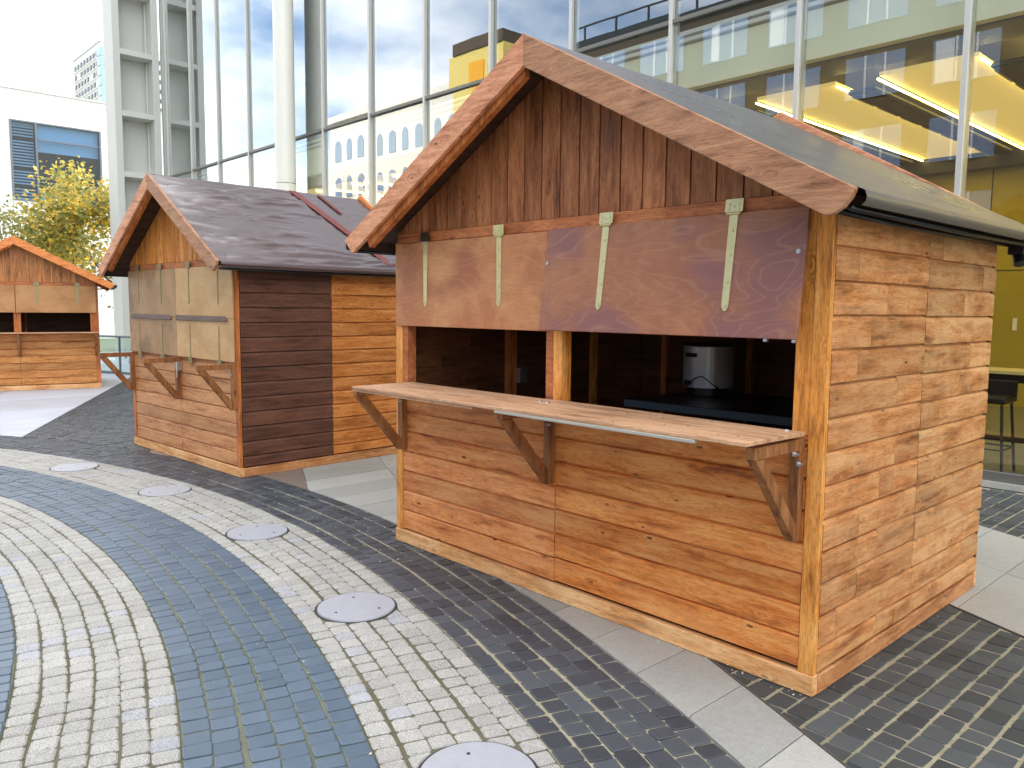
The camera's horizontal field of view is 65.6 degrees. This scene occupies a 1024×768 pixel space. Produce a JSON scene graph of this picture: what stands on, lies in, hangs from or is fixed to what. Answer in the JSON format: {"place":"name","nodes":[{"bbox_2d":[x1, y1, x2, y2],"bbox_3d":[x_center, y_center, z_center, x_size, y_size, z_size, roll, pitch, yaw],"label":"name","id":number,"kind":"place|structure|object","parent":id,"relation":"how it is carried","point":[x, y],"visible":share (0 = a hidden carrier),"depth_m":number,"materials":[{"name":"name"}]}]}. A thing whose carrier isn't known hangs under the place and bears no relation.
{"place":"outdoors","nodes":[
{"label":"outdoors","id":0,"kind":"place"},
{"bbox_2d":[0,581,14,739],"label":"blue sett pavement","id":1,"kind":"structure","parent":0,"point":[7,642],"depth_m":3.66,"materials":[{"name":"blue stone"}]},
{"bbox_2d":[0,357,129,437],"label":"slab pavement","id":2,"kind":"structure","parent":0,"point":[24,413],"depth_m":12.80,"materials":[{"name":"grey concrete"}]},
{"bbox_2d":[0,236,116,390],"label":"market hut","id":3,"kind":"object","parent":2,"relation":"on","point":[49,326],"visible":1,"depth_m":14.78,"materials":[{"name":"orange wood"}]},
{"bbox_2d":[0,0,159,96],"label":"sky","id":4,"kind":"structure","parent":0,"point":[39,39],"materials":[{"name":"white"}]},
{"bbox_2d":[0,85,163,338],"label":"office building","id":5,"kind":"structure","parent":0,"point":[47,129],"depth_m":34.95,"materials":[{"name":"white paint"}]},
{"bbox_2d":[9,118,102,206],"bbox_3d":[-19.819,-9.563,34.693,3.550,3.350,0.130,-5,7,-43],"label":"window","id":6,"kind":"structure","parent":5,"relation":"in","point":[35,123],"depth_m":34.16,"materials":[{"name":"blue glass"}]},
{"bbox_2d":[0,496,181,767],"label":"pale sett pavement","id":7,"kind":"structure","parent":0,"point":[163,745],"depth_m":3.60,"materials":[{"name":"stone"}]},
{"bbox_2d":[72,36,161,111],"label":"tower block","id":8,"kind":"structure","parent":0,"point":[88,74],"depth_m":266.85,"materials":[{"name":"white concrete"}]},
{"bbox_2d":[23,378,320,499],"bbox_3d":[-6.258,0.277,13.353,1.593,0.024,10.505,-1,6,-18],"label":"dark sett pavement","id":9,"kind":"structure","parent":0,"point":[102,415],"depth_m":10.61,"materials":[{"name":"grey stone"}]},
{"bbox_2d":[0,466,378,767],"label":"blue sett pavement","id":10,"kind":"structure","parent":0,"point":[203,619],"depth_m":3.80,"materials":[{"name":"blue stone"}]},
{"bbox_2d":[150,450,309,490],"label":"slab pavement","id":11,"kind":"structure","parent":0,"point":[295,477],"depth_m":7.47,"materials":[{"name":"grey concrete"}]},
{"bbox_2d":[98,173,396,477],"bbox_3d":[-2.748,-0.738,8.813,2.941,2.931,2.638,6,8,44],"label":"market hut","id":12,"kind":"object","parent":11,"relation":"on","point":[262,330],"visible":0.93,"depth_m":7.95,"materials":[{"name":"brown wood"}]},
{"bbox_2d":[0,448,560,767],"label":"joint pavement","id":13,"kind":"structure","parent":0,"point":[393,733],"depth_m":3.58,"materials":[{"name":"stone"}]},
{"bbox_2d":[49,463,98,471],"bbox_3d":[-4.300,0.821,7.818,0.432,0.018,0.432,-5,7,-43],"label":"manhole cover","id":14,"kind":"object","parent":13,"relation":"on","point":[71,467],"visible":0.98,"depth_m":7.79,"materials":[{"name":"metal"}]},
{"bbox_2d":[138,485,191,496],"bbox_3d":[-2.997,0.924,6.866,0.432,0.018,0.432,-5,7,-43],"label":"manhole cover","id":15,"kind":"object","parent":13,"relation":"on","point":[165,490],"visible":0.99,"depth_m":6.85,"materials":[{"name":"metal"}]},
{"bbox_2d":[225,524,288,540],"bbox_3d":[-1.806,1.052,5.642,0.432,0.018,0.432,-5,7,-43],"label":"manhole cover","id":16,"kind":"object","parent":13,"relation":"on","point":[253,532],"visible":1,"depth_m":5.61,"materials":[{"name":"metal"}]},
{"bbox_2d":[315,592,396,622],"bbox_3d":[-0.833,1.194,4.255,0.432,0.018,0.432,-5,7,-43],"label":"manhole cover","id":17,"kind":"object","parent":13,"relation":"on","point":[357,607],"visible":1,"depth_m":4.23,"materials":[{"name":"metal"}]},
{"bbox_2d":[418,741,537,767],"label":"manhole cover","id":18,"kind":"object","parent":13,"relation":"on","point":[479,754],"visible":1,"depth_m":2.83,"materials":[{"name":"metal"}]},
{"bbox_2d":[0,436,741,767],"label":"dark sett pavement","id":19,"kind":"structure","parent":0,"point":[406,582],"depth_m":3.92,"materials":[{"name":"grey stone"}]},
{"bbox_2d":[0,339,1023,767],"bbox_3d":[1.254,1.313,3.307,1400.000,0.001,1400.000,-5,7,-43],"label":"ground","id":20,"kind":"structure","parent":0,"point":[106,345],"depth_m":4.36,"materials":[{"name":"grey concrete"}]},
{"bbox_2d":[0,194,80,264],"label":"thin tree","id":21,"kind":"object","parent":20,"relation":"on","point":[3,219],"visible":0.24,"depth_m":21.52,"materials":[{"name":"yellow plant"}]},
{"bbox_2d":[5,156,112,282],"bbox_3d":[-12.158,-3.894,25.501,6.872,5.966,7.180,-5,7,-43],"label":"autumn tree","id":22,"kind":"object","parent":20,"relation":"on","point":[101,209],"visible":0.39,"depth_m":22.61,"materials":[{"name":"yellow plant"}]},
{"bbox_2d":[9,185,113,308],"bbox_3d":[-12.688,-3.220,24.029,4.811,4.897,4.742,-5,7,-43],"label":"autumn tree","id":23,"kind":"object","parent":20,"relation":"on","point":[57,223],"visible":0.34,"depth_m":22.05,"materials":[{"name":"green plant"}]},
{"bbox_2d":[102,0,1023,492],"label":"glass building","id":24,"kind":"structure","parent":20,"relation":"on","point":[352,98],"depth_m":15.42,"materials":[{"name":"glass"}]},
{"bbox_2d":[984,379,1017,471],"bbox_3d":[4.677,0.416,7.817,0.426,0.901,0.426,-5,7,-43],"label":"bar stool","id":25,"kind":"object","parent":24,"relation":"on","point":[1001,393],"visible":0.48,"depth_m":7.79,"materials":[{"name":"black plastic"}]},
{"bbox_2d":[984,367,1023,443],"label":"bar table","id":26,"kind":"object","parent":24,"relation":"on","point":[1010,374],"depth_m":7.95,"materials":[{"name":"yellow wood"}]},
{"bbox_2d":[303,453,845,767],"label":"slab pavement","id":27,"kind":"structure","parent":0,"point":[736,721],"depth_m":3.51,"materials":[{"name":"grey concrete"}]},
{"bbox_2d":[708,658,849,767],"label":"edging strip pavement","id":28,"kind":"structure","parent":0,"point":[787,719],"depth_m":3.14,"materials":[{"name":"grey concrete"}]},
{"bbox_2d":[714,605,1023,767],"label":"dark sett pavement","id":29,"kind":"structure","parent":0,"point":[991,721],"depth_m":3.27,"materials":[{"name":"black stone"}]},
{"bbox_2d":[345,34,1023,696],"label":"market hut","id":30,"kind":"object","parent":29,"relation":"on","point":[557,230],"visible":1,"depth_m":3.91,"materials":[{"name":"orange wood"}]},
{"bbox_2d":[624,392,793,426],"bbox_3d":[1.586,0.604,4.945,0.928,0.959,1.544,-5,7,-43],"label":"folding table","id":31,"kind":"object","parent":30,"relation":"on","point":[776,410],"visible":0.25,"depth_m":4.88,"materials":[{"name":"laminate"}]},
{"bbox_2d":[682,341,735,395],"bbox_3d":[1.345,-0.106,5.440,0.349,0.354,0.354,2,6,15],"label":"water urn","id":32,"kind":"object","parent":31,"relation":"on","point":[708,368],"visible":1,"depth_m":5.30,"materials":[{"name":"silver metal"}]},
{"bbox_2d":[948,604,1023,637],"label":"edging strip pavement","id":33,"kind":"structure","parent":0,"point":[1001,627],"depth_m":4.12,"materials":[{"name":"grey concrete"}]},
{"bbox_2d":[949,525,1023,635],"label":"slab pavement","id":34,"kind":"structure","parent":0,"point":[996,595],"depth_m":4.71,"materials":[{"name":"grey concrete"}]},
{"bbox_2d":[979,487,1023,538],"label":"dark sett pavement","id":35,"kind":"structure","parent":0,"point":[1009,524],"depth_m":6.40,"materials":[{"name":"grey stone"}]},
{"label":"slab pavement","id":36,"kind":"structure","parent":0,"visible":0},
{"bbox_2d":[100,335,129,374],"bbox_3d":[-10.899,-0.776,19.177,10.215,0.884,0.060,3,6,27],"label":"glass balustrade","id":37,"kind":"object","parent":36,"relation":"on","point":[119,350],"visible":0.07,"depth_m":18.20,"materials":[{"name":"white"}]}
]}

